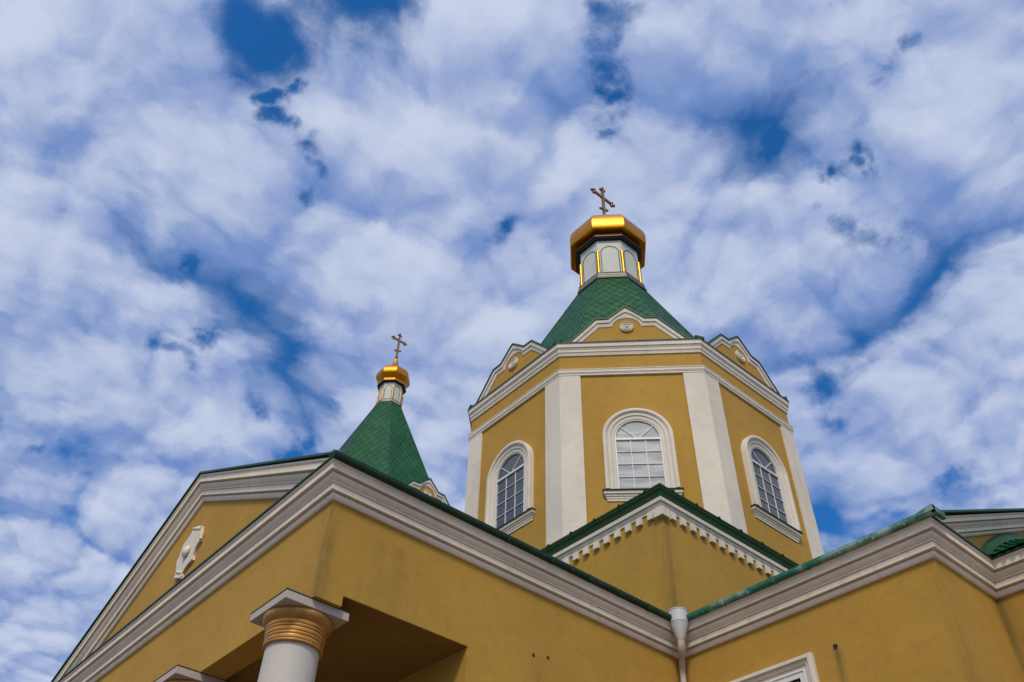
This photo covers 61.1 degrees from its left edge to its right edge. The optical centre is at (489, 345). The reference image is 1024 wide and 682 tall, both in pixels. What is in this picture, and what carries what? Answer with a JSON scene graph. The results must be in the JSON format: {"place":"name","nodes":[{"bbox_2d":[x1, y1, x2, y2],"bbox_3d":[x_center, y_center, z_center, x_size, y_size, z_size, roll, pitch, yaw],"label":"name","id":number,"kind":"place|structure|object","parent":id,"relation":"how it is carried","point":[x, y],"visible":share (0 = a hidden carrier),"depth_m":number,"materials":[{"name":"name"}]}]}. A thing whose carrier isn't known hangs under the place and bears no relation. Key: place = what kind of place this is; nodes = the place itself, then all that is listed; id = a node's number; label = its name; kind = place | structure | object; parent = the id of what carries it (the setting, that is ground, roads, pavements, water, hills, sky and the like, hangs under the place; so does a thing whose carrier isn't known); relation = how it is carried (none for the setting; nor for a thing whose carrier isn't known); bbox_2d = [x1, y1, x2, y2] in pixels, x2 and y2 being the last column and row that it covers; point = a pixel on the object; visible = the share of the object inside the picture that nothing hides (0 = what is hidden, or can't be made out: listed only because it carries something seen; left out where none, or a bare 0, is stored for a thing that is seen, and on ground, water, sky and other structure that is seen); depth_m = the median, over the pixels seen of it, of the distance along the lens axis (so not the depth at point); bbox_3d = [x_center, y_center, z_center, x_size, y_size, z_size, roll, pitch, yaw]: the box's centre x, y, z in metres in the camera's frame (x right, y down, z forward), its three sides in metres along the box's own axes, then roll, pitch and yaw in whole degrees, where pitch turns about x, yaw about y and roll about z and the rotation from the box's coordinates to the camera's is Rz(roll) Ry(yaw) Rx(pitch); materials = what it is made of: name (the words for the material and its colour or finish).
{"place":"outdoors","nodes":[
{"label":"outdoors","id":0,"kind":"place"},
{"bbox_2d":[0,0,1023,681],"label":"sky","id":1,"kind":"structure","parent":0,"point":[220,220],"materials":[{"name":"blue"}]},
{"bbox_2d":[51,449,1023,681],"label":"church","id":2,"kind":"structure","parent":0,"point":[333,565],"depth_m":10.80,"materials":[{"name":"paint"}]},
{"bbox_2d":[339,333,449,504],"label":"bell tower","id":3,"kind":"structure","parent":2,"relation":"on","point":[380,438],"depth_m":36.04,"materials":[{"name":"metal"}]},
{"bbox_2d":[464,187,823,613],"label":"octagonal tower","id":4,"kind":"structure","parent":2,"relation":"on","point":[630,434],"depth_m":20.02,"materials":[{"name":"paint"}]},
{"bbox_2d":[484,440,535,533],"bbox_3d":[0.463,3.338,20.363,0.147,2.468,1.720,31,-51,-26],"label":"window","id":5,"kind":"structure","parent":4,"relation":"in","point":[509,504],"depth_m":20.35,"materials":[{"name":"white glass"}]},
{"bbox_2d":[603,408,683,501],"bbox_3d":[3.322,2.382,19.214,1.720,2.468,0.147,-2,-44,5],"label":"window","id":6,"kind":"structure","parent":4,"relation":"in","point":[639,451],"depth_m":19.20,"materials":[{"name":"white glass"}]},
{"bbox_2d":[741,435,802,542],"bbox_3d":[6.398,3.143,19.826,1.720,2.468,0.147,31,-51,-26],"label":"window","id":7,"kind":"structure","parent":4,"relation":"in","point":[772,500],"depth_m":19.75,"materials":[{"name":"white glass"}]},
{"bbox_2d":[667,607,688,681],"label":"downpipe","id":8,"kind":"object","parent":2,"relation":"attached to","point":[679,623],"visible":0.92,"depth_m":12.47,"materials":[{"name":"metal"}]},
{"bbox_2d":[730,652,819,681],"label":"window","id":9,"kind":"structure","parent":2,"relation":"in","point":[802,668],"depth_m":11.11,"materials":[{"name":"white paint"}]}
]}

